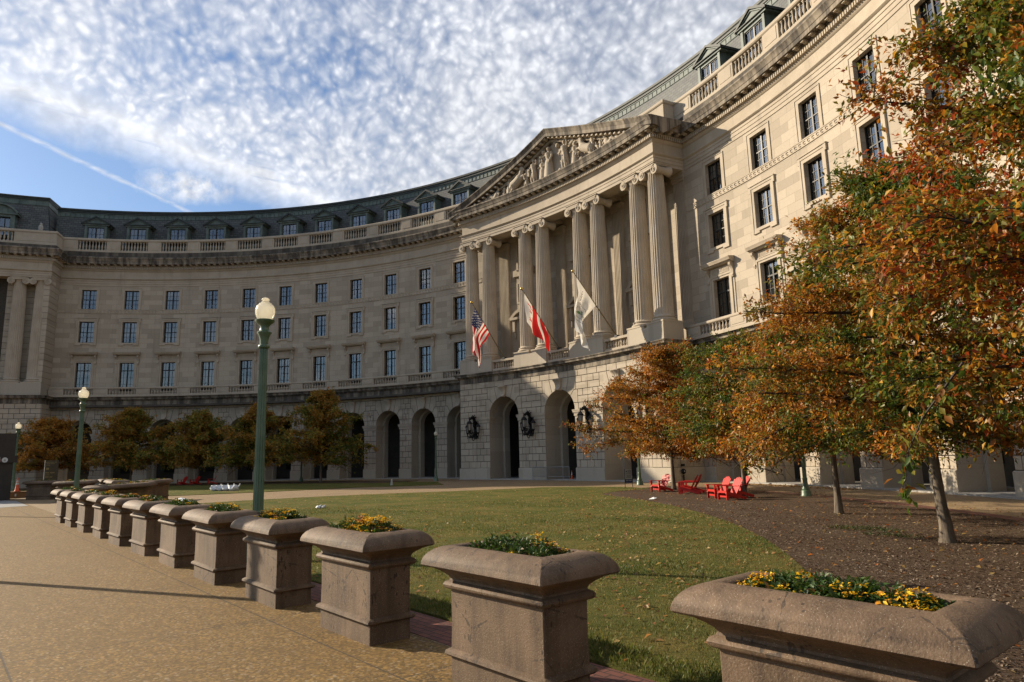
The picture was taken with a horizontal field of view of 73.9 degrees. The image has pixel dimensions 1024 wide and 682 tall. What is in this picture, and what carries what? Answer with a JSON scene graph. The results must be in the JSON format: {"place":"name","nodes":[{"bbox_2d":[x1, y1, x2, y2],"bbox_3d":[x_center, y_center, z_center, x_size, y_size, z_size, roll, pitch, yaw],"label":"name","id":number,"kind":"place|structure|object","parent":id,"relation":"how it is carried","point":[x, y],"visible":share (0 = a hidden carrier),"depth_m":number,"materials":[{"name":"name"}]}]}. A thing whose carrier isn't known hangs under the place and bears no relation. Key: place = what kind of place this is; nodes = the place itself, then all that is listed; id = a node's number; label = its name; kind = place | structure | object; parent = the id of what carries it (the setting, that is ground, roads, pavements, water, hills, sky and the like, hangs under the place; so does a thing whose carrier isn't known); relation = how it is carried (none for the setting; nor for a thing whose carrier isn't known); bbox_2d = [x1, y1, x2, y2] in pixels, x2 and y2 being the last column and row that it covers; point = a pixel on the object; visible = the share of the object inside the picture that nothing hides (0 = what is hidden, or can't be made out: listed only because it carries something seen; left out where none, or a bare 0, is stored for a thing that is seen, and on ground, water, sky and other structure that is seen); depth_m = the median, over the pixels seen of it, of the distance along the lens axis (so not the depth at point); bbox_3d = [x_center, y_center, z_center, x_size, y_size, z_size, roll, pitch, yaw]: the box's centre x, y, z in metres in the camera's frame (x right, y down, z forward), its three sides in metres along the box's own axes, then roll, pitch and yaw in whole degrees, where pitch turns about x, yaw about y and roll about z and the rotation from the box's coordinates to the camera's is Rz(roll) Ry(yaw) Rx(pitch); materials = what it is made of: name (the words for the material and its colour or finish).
{"place":"outdoors","nodes":[
{"label":"outdoors","id":0,"kind":"place"},
{"bbox_2d":[19,480,417,489],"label":"mulch bed","id":1,"kind":"object","parent":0,"point":[297,482],"visible":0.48,"depth_m":67.96,"materials":[{"name":"brown soil"}]},
{"bbox_2d":[9,414,102,474],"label":"oak tree","id":2,"kind":"object","parent":1,"relation":"on","point":[54,433],"visible":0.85,"depth_m":70.00,"materials":[{"name":"brown plant"}]},
{"bbox_2d":[81,406,178,480],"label":"oak tree","id":3,"kind":"object","parent":1,"relation":"on","point":[129,425],"visible":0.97,"depth_m":70.61,"materials":[{"name":"green plant"}]},
{"bbox_2d":[145,406,247,482],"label":"oak tree","id":4,"kind":"object","parent":1,"relation":"on","point":[195,436],"visible":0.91,"depth_m":70.72,"materials":[{"name":"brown plant"}]},
{"bbox_2d":[199,400,307,476],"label":"oak tree","id":5,"kind":"object","parent":1,"relation":"on","point":[245,438],"visible":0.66,"depth_m":69.35,"materials":[{"name":"brown plant"}]},
{"bbox_2d":[265,386,379,481],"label":"oak tree","id":6,"kind":"object","parent":1,"relation":"on","point":[323,412],"visible":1,"depth_m":67.47,"materials":[{"name":"green plant"}]},
{"bbox_2d":[0,499,453,681],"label":"plaza","id":7,"kind":"structure","parent":0,"point":[76,605],"depth_m":9.02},
{"bbox_2d":[0,433,17,500],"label":"kiosk","id":8,"kind":"object","parent":7,"relation":"on","point":[8,458],"visible":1,"depth_m":46.89,"materials":[{"name":"grey"}]},
{"bbox_2d":[50,489,70,522],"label":"concrete planter","id":9,"kind":"object","parent":7,"relation":"on","point":[60,514],"visible":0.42,"depth_m":26.71,"materials":[{"name":"concrete"}]},
{"bbox_2d":[59,490,88,527],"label":"concrete planter","id":10,"kind":"object","parent":7,"relation":"on","point":[71,516],"visible":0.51,"depth_m":24.72,"materials":[{"name":"concrete"}]},
{"bbox_2d":[71,492,100,532],"bbox_3d":[-14.389,5.819,23.257,0.986,1.280,1.796,7,-12,-39],"label":"concrete planter","id":11,"kind":"object","parent":7,"relation":"on","point":[84,522],"visible":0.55,"depth_m":22.67,"materials":[{"name":"concrete"}]},
{"bbox_2d":[86,494,125,538],"bbox_3d":[-12.612,5.435,21.241,0.986,1.280,1.796,6,-12,-39],"label":"concrete planter","id":12,"kind":"object","parent":7,"relation":"on","point":[101,524],"visible":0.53,"depth_m":20.66,"materials":[{"name":"concrete"}]},
{"bbox_2d":[101,497,143,546],"bbox_3d":[-10.856,5.039,19.159,0.986,1.280,1.796,7,-13,-41],"label":"concrete planter","id":13,"kind":"object","parent":7,"relation":"on","point":[119,533],"visible":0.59,"depth_m":18.61,"materials":[{"name":"concrete"}]},
{"bbox_2d":[122,500,171,555],"bbox_3d":[-9.050,4.641,17.072,0.986,1.280,1.796,7,-13,-41],"label":"concrete planter","id":14,"kind":"object","parent":7,"relation":"on","point":[144,540],"visible":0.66,"depth_m":16.53,"materials":[{"name":"concrete"}]},
{"bbox_2d":[149,503,211,567],"bbox_3d":[-7.314,4.259,15.063,0.986,1.280,1.796,6,-12,-39],"label":"concrete planter","id":15,"kind":"object","parent":7,"relation":"on","point":[176,549],"visible":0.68,"depth_m":14.52,"materials":[{"name":"concrete"}]},
{"bbox_2d":[182,508,259,585],"bbox_3d":[-5.539,3.855,12.935,0.986,1.280,1.796,6,-12,-39],"label":"concrete planter","id":16,"kind":"object","parent":7,"relation":"on","point":[220,551],"visible":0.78,"depth_m":12.43,"materials":[{"name":"concrete"}]},
{"bbox_2d":[205,502,241,511],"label":"flowering plants","id":17,"kind":"object","parent":16,"relation":"on","point":[221,507],"visible":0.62,"depth_m":12.91,"materials":[{"name":"green plant"}]},
{"bbox_2d":[230,515,329,608],"bbox_3d":[-3.726,3.458,10.855,0.986,1.280,1.796,6,-12,-39],"label":"concrete planter","id":18,"kind":"object","parent":7,"relation":"on","point":[279,563],"visible":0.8,"depth_m":10.36,"materials":[{"name":"concrete"}]},
{"bbox_2d":[256,508,307,519],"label":"flowering plants","id":19,"kind":"object","parent":18,"relation":"on","point":[282,514],"visible":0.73,"depth_m":10.73,"materials":[{"name":"yellow plant"}]},
{"bbox_2d":[300,526,434,646],"bbox_3d":[-1.895,3.052,8.722,0.986,1.280,1.796,7,-12,-39],"label":"concrete planter","id":20,"kind":"object","parent":7,"relation":"on","point":[365,594],"visible":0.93,"depth_m":8.26,"materials":[{"name":"concrete"}]},
{"bbox_2d":[327,513,403,532],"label":"flowering plants","id":21,"kind":"object","parent":20,"relation":"on","point":[365,523],"visible":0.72,"depth_m":8.59,"materials":[{"name":"yellow plant"}]},
{"bbox_2d":[421,540,619,681],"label":"concrete planter","id":22,"kind":"object","parent":7,"relation":"on","point":[519,617],"visible":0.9,"depth_m":6.04,"materials":[{"name":"concrete"}]},
{"bbox_2d":[469,530,573,556],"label":"flowering plants","id":23,"kind":"object","parent":22,"relation":"on","point":[543,547],"visible":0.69,"depth_m":6.43,"materials":[{"name":"green plant"}]},
{"bbox_2d":[670,571,1023,681],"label":"concrete planter","id":24,"kind":"object","parent":7,"relation":"on","point":[766,635],"visible":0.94,"depth_m":3.85,"materials":[{"name":"concrete"}]},
{"bbox_2d":[734,568,955,611],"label":"flowering plants","id":25,"kind":"object","parent":24,"relation":"on","point":[824,585],"visible":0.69,"depth_m":4.12,"materials":[{"name":"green plant"}]},
{"bbox_2d":[19,482,442,499],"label":"lawn","id":26,"kind":"structure","parent":0,"point":[183,490],"depth_m":56.36,"materials":[{"name":"green plant"}]},
{"bbox_2d":[43,460,58,479],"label":"information sign","id":27,"kind":"object","parent":26,"relation":"on","point":[50,469],"visible":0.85,"depth_m":52.31,"materials":[{"name":"brown metal"}]},
{"bbox_2d":[0,0,758,211],"label":"sky","id":28,"kind":"structure","parent":0,"point":[116,105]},
{"bbox_2d":[201,487,809,681],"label":"lawn","id":29,"kind":"structure","parent":0,"point":[386,500],"depth_m":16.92,"materials":[{"name":"green plant"}]},
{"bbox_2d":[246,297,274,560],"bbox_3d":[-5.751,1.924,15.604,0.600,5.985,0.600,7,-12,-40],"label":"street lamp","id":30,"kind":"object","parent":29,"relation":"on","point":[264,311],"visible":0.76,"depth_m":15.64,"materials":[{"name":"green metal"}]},
{"bbox_2d":[206,488,805,660],"bbox_3d":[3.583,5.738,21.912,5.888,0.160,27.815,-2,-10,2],"label":"fallen leaves","id":31,"kind":"object","parent":29,"relation":"on","point":[634,598],"visible":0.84,"depth_m":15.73,"materials":[{"name":"brown plant"}]},
{"bbox_2d":[10,478,1023,646],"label":"path","id":32,"kind":"structure","parent":0,"point":[991,504],"depth_m":43.65,"materials":[{"name":"beige concrete"}]},
{"bbox_2d":[22,480,63,499],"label":"concrete planter","id":33,"kind":"object","parent":32,"relation":"on","point":[39,490],"visible":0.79,"depth_m":46.52,"materials":[{"name":"concrete"}]},
{"bbox_2d":[52,480,96,501],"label":"concrete planter","id":34,"kind":"object","parent":32,"relation":"on","point":[62,484],"visible":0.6,"depth_m":42.66,"materials":[{"name":"concrete"}]},
{"bbox_2d":[74,387,88,487],"bbox_3d":[-20.810,5.197,32.748,0.600,5.985,0.600,7,-12,-40],"label":"street lamp","id":35,"kind":"object","parent":32,"relation":"on","point":[83,393],"visible":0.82,"depth_m":32.81,"materials":[{"name":"green metal"}]},
{"bbox_2d":[82,482,152,496],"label":"concrete planter","id":36,"kind":"object","parent":32,"relation":"on","point":[140,488],"visible":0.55,"depth_m":33.09,"materials":[{"name":"concrete"}]},
{"bbox_2d":[134,479,173,498],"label":"concrete planter","id":37,"kind":"object","parent":32,"relation":"on","point":[161,488],"visible":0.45,"depth_m":41.06,"materials":[{"name":"concrete"}]},
{"bbox_2d":[246,563,655,681],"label":"brick border","id":38,"kind":"object","parent":32,"relation":"on","point":[431,628],"depth_m":8.41,"materials":[{"name":"red brick"}]},
{"bbox_2d":[693,486,1023,520],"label":"brick ring","id":39,"kind":"object","parent":32,"relation":"on","point":[986,514],"visible":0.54,"depth_m":24.24,"materials":[{"name":"red brick"}]},
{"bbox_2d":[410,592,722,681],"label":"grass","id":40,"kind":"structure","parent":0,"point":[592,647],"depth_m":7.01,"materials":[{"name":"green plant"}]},
{"bbox_2d":[603,486,1023,681],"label":"mulch bed","id":41,"kind":"object","parent":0,"point":[662,497],"visible":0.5,"depth_m":15.65,"materials":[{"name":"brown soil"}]},
{"bbox_2d":[649,473,672,491],"bbox_3d":[8.201,7.766,37.331,1.088,0.967,0.886,4,-11,-28],"label":"adirondack chair","id":42,"kind":"object","parent":41,"relation":"on","point":[664,481],"visible":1,"depth_m":37.32,"materials":[{"name":"red paint"}]},
{"bbox_2d":[558,335,787,489],"bbox_3d":[9.329,4.114,39.143,12.511,8.818,14.053,7,-12,-40],"label":"oak tree","id":43,"kind":"object","parent":41,"relation":"on","point":[667,362],"visible":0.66,"depth_m":38.80,"materials":[{"name":"orange plant"}]},
{"bbox_2d":[715,477,746,499],"bbox_3d":[9.644,6.481,29.932,1.088,0.967,0.886,1,-10,-17],"label":"adirondack chair","id":44,"kind":"object","parent":41,"relation":"on","point":[737,482],"visible":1,"depth_m":29.93,"materials":[{"name":"red paint"}]},
{"bbox_2d":[642,326,824,497],"bbox_3d":[10.702,3.208,31.353,9.243,7.944,7.955,-4,-10,17],"label":"oak tree","id":45,"kind":"object","parent":41,"relation":"on","point":[695,429],"visible":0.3,"depth_m":31.16,"materials":[{"name":"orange plant"}]},
{"bbox_2d":[795,400,811,495],"bbox_3d":[13.289,4.747,31.243,0.469,4.677,0.469,7,-12,-40],"label":"walkway lamp","id":46,"kind":"object","parent":41,"relation":"on","point":[805,490],"visible":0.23,"depth_m":30.88,"materials":[{"name":"metal"}]},
{"bbox_2d":[605,489,1023,672],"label":"fallen leaves","id":47,"kind":"object","parent":41,"relation":"on","point":[872,542],"visible":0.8,"depth_m":16.22,"materials":[{"name":"brown plant"}]},
{"bbox_2d":[687,266,987,513],"bbox_3d":[10.069,1.728,23.620,8.872,8.320,9.787,7,-12,-40],"label":"oak tree","id":48,"kind":"object","parent":41,"relation":"on","point":[838,505],"visible":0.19,"depth_m":22.33,"materials":[{"name":"orange plant"}]},
{"bbox_2d":[700,147,1023,543],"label":"oak tree","id":49,"kind":"object","parent":41,"relation":"on","point":[814,364],"visible":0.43,"depth_m":15.29,"materials":[{"name":"orange plant"}]},
{"bbox_2d":[764,0,1023,514],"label":"oak tree","id":50,"kind":"object","parent":41,"relation":"on","point":[983,222],"visible":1,"depth_m":8.70,"materials":[{"name":"orange plant"}]},
{"bbox_3d":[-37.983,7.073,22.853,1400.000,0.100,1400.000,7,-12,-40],"label":"ground","id":51,"kind":"structure","parent":0,"visible":0},
{"bbox_2d":[0,0,1023,499],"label":"hemicycle building","id":52,"kind":"structure","parent":51,"relation":"on","point":[666,208],"depth_m":67.16,"materials":[{"name":"stone"}]},
{"bbox_2d":[69,352,97,394],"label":"window","id":53,"kind":"structure","parent":52,"relation":"in","point":[85,371],"depth_m":81.60,"materials":[{"name":"beige stone"}]},
{"bbox_2d":[74,317,98,345],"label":"window","id":54,"kind":"structure","parent":52,"relation":"in","point":[88,327],"depth_m":82.44,"materials":[{"name":"beige stone"}]},
{"bbox_2d":[77,287,99,309],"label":"window","id":55,"kind":"structure","parent":52,"relation":"in","point":[90,299],"depth_m":83.22,"materials":[{"name":"blue glass"}]},
{"bbox_2d":[112,352,140,394],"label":"window","id":56,"kind":"structure","parent":52,"relation":"in","point":[129,361],"depth_m":82.42,"materials":[{"name":"brown metal"}]},
{"bbox_2d":[118,318,140,345],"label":"window","id":57,"kind":"structure","parent":52,"relation":"in","point":[130,330],"depth_m":83.29,"materials":[{"name":"blue glass"}]},
{"bbox_2d":[121,288,141,309],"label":"window","id":58,"kind":"structure","parent":52,"relation":"in","point":[133,298],"depth_m":84.07,"materials":[{"name":"blue glass"}]},
{"bbox_2d":[154,351,180,393],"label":"window","id":59,"kind":"structure","parent":52,"relation":"in","point":[170,371],"depth_m":82.90,"materials":[{"name":"beige stone"}]},
{"bbox_2d":[159,318,181,345],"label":"window","id":60,"kind":"structure","parent":52,"relation":"in","point":[172,327],"depth_m":83.76,"materials":[{"name":"blue glass"}]},
{"bbox_2d":[162,288,181,309],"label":"window","id":61,"kind":"structure","parent":52,"relation":"in","point":[173,299],"depth_m":84.50,"materials":[{"name":"blue glass"}]},
{"bbox_2d":[194,350,219,392],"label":"window","id":62,"kind":"structure","parent":52,"relation":"in","point":[209,370],"depth_m":83.01,"materials":[{"name":"beige stone"}]},
{"bbox_2d":[199,317,220,344],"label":"window","id":63,"kind":"structure","parent":52,"relation":"in","point":[211,329],"depth_m":83.86,"materials":[{"name":"blue glass"}]},
{"bbox_2d":[201,287,220,308],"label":"window","id":64,"kind":"structure","parent":52,"relation":"in","point":[212,297],"depth_m":84.60,"materials":[{"name":"blue glass"}]},
{"bbox_2d":[232,349,257,391],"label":"window","id":65,"kind":"structure","parent":52,"relation":"in","point":[248,368],"depth_m":82.74,"materials":[{"name":"beige stone"}]},
{"bbox_2d":[237,315,256,343],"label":"window","id":66,"kind":"structure","parent":52,"relation":"in","point":[249,326],"depth_m":83.64,"materials":[{"name":"blue glass"}]},
{"bbox_2d":[239,285,257,307],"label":"window","id":67,"kind":"structure","parent":52,"relation":"in","point":[250,299],"depth_m":84.37,"materials":[{"name":"blue glass"}]},
{"bbox_2d":[269,347,294,390],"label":"window","id":68,"kind":"structure","parent":52,"relation":"in","point":[285,366],"depth_m":82.10,"materials":[{"name":"brown metal"}]},
{"bbox_2d":[275,313,293,341],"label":"window","id":69,"kind":"structure","parent":52,"relation":"in","point":[285,323],"depth_m":82.99,"materials":[{"name":"blue glass"}]},
{"bbox_2d":[276,283,293,305],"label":"window","id":70,"kind":"structure","parent":52,"relation":"in","point":[286,293],"depth_m":83.76,"materials":[{"name":"blue glass"}]},
{"bbox_2d":[306,344,330,388],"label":"window","id":71,"kind":"structure","parent":52,"relation":"in","point":[321,364],"depth_m":81.10,"materials":[{"name":"brown metal"}]},
{"bbox_2d":[311,310,329,339],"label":"window","id":72,"kind":"structure","parent":52,"relation":"in","point":[321,322],"depth_m":81.98,"materials":[{"name":"blue glass"}]},
{"bbox_2d":[312,280,329,302],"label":"window","id":73,"kind":"structure","parent":52,"relation":"in","point":[322,290],"depth_m":82.75,"materials":[{"name":"blue glass"}]},
{"bbox_2d":[341,341,365,386],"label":"window","id":74,"kind":"structure","parent":52,"relation":"in","point":[357,361],"depth_m":79.77,"materials":[{"name":"brown metal"}]},
{"bbox_2d":[347,275,363,299],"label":"window","id":75,"kind":"structure","parent":52,"relation":"in","point":[357,286],"depth_m":81.40,"materials":[{"name":"blue glass"}]},
{"bbox_2d":[346,306,364,336],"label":"window","id":76,"kind":"structure","parent":52,"relation":"in","point":[357,318],"depth_m":80.61,"materials":[{"name":"blue glass"}]},
{"bbox_2d":[376,338,400,383],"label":"window","id":77,"kind":"structure","parent":52,"relation":"in","point":[392,358],"depth_m":78.00,"materials":[{"name":"brown metal"}]},
{"bbox_2d":[380,302,399,332],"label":"window","id":78,"kind":"structure","parent":52,"relation":"in","point":[392,314],"depth_m":78.84,"materials":[{"name":"brown metal"}]},
{"bbox_2d":[382,270,398,295],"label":"window","id":79,"kind":"structure","parent":52,"relation":"in","point":[392,281],"depth_m":79.65,"materials":[{"name":"blue glass"}]},
{"bbox_2d":[411,333,434,380],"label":"window","id":80,"kind":"structure","parent":52,"relation":"in","point":[427,354],"depth_m":75.95,"materials":[{"name":"brown metal"}]},
{"bbox_2d":[416,264,432,290],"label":"window","id":81,"kind":"structure","parent":52,"relation":"in","point":[426,275],"depth_m":77.54,"materials":[{"name":"brown metal"}]},
{"bbox_2d":[415,297,433,328],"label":"window","id":82,"kind":"structure","parent":52,"relation":"in","point":[426,309],"depth_m":76.75,"materials":[{"name":"blue glass"}]},
{"bbox_2d":[445,328,465,376],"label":"window","id":83,"kind":"structure","parent":52,"relation":"in","point":[460,347],"depth_m":73.66,"materials":[{"name":"brown metal"}]},
{"bbox_2d":[449,290,465,323],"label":"window","id":84,"kind":"structure","parent":52,"relation":"in","point":[460,302],"depth_m":74.42,"materials":[{"name":"blue glass"}]},
{"bbox_2d":[450,257,465,283],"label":"window","id":85,"kind":"structure","parent":52,"relation":"in","point":[460,267],"depth_m":75.19,"materials":[{"name":"blue glass"}]},
{"bbox_2d":[465,415,480,440],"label":"wall lantern","id":86,"kind":"object","parent":52,"relation":"attached to","point":[476,426],"depth_m":65.78,"materials":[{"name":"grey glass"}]},
{"bbox_2d":[470,301,506,367],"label":"flag","id":87,"kind":"object","parent":52,"relation":"attached to","point":[481,333],"visible":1,"depth_m":63.05,"materials":[{"name":"multicoloured fabric"}]},
{"bbox_2d":[520,410,535,437],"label":"wall lantern","id":88,"kind":"object","parent":52,"relation":"attached to","point":[531,423],"depth_m":61.11,"materials":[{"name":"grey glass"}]},
{"bbox_2d":[520,287,561,353],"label":"flag","id":89,"kind":"object","parent":52,"relation":"attached to","point":[535,322],"visible":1,"depth_m":58.88,"materials":[{"name":"red fabric"}]},
{"bbox_2d":[576,405,592,434],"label":"wall lantern","id":90,"kind":"object","parent":52,"relation":"attached to","point":[580,414],"depth_m":55.78,"materials":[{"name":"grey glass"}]},
{"bbox_2d":[571,269,619,348],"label":"flag","id":91,"kind":"object","parent":52,"relation":"attached to","point":[585,304],"visible":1,"depth_m":53.02,"materials":[{"name":"white fabric"}]},
{"bbox_2d":[701,151,724,196],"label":"window","id":92,"kind":"structure","parent":52,"relation":"in","point":[716,174],"depth_m":51.04,"materials":[{"name":"beige stone"}]},
{"bbox_2d":[703,200,729,254],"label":"window","id":93,"kind":"structure","parent":52,"relation":"in","point":[720,224],"depth_m":50.22,"materials":[{"name":"beige stone"}]},
{"bbox_2d":[700,255,737,330],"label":"window","id":94,"kind":"structure","parent":52,"relation":"in","point":[726,288],"depth_m":49.30,"materials":[{"name":"beige stone"}]},
{"bbox_2d":[745,121,771,172],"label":"window","id":95,"kind":"structure","parent":52,"relation":"in","point":[761,143],"depth_m":46.50,"materials":[{"name":"beige stone"}]},
{"bbox_2d":[747,174,777,234],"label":"window","id":96,"kind":"structure","parent":52,"relation":"in","point":[767,204],"depth_m":45.82,"materials":[{"name":"beige stone"}]},
{"bbox_2d":[745,234,785,317],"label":"window","id":97,"kind":"structure","parent":52,"relation":"in","point":[758,256],"depth_m":45.12,"materials":[{"name":"beige stone"}]},
{"bbox_2d":[793,83,823,142],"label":"window","id":98,"kind":"structure","parent":52,"relation":"in","point":[812,108],"depth_m":42.00,"materials":[{"name":"beige stone"}]},
{"bbox_2d":[796,141,830,210],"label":"window","id":99,"kind":"structure","parent":52,"relation":"in","point":[817,180],"depth_m":41.32,"materials":[{"name":"beige stone"}]},
{"bbox_2d":[847,35,881,98],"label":"window","id":100,"kind":"structure","parent":52,"relation":"in","point":[870,55],"depth_m":37.45,"materials":[{"name":"beige stone"}]},
{"bbox_2d":[851,102,891,170],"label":"window","id":101,"kind":"structure","parent":52,"relation":"in","point":[872,132],"depth_m":36.82,"materials":[{"name":"beige stone"}]},
{"bbox_2d":[908,0,948,54],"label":"window","id":102,"kind":"structure","parent":52,"relation":"in","point":[930,6],"depth_m":33.09,"materials":[{"name":"beige stone"}]},
{"bbox_2d":[914,60,960,135],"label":"window","id":103,"kind":"structure","parent":52,"relation":"in","point":[924,76],"depth_m":32.54,"materials":[{"name":"beige stone"}]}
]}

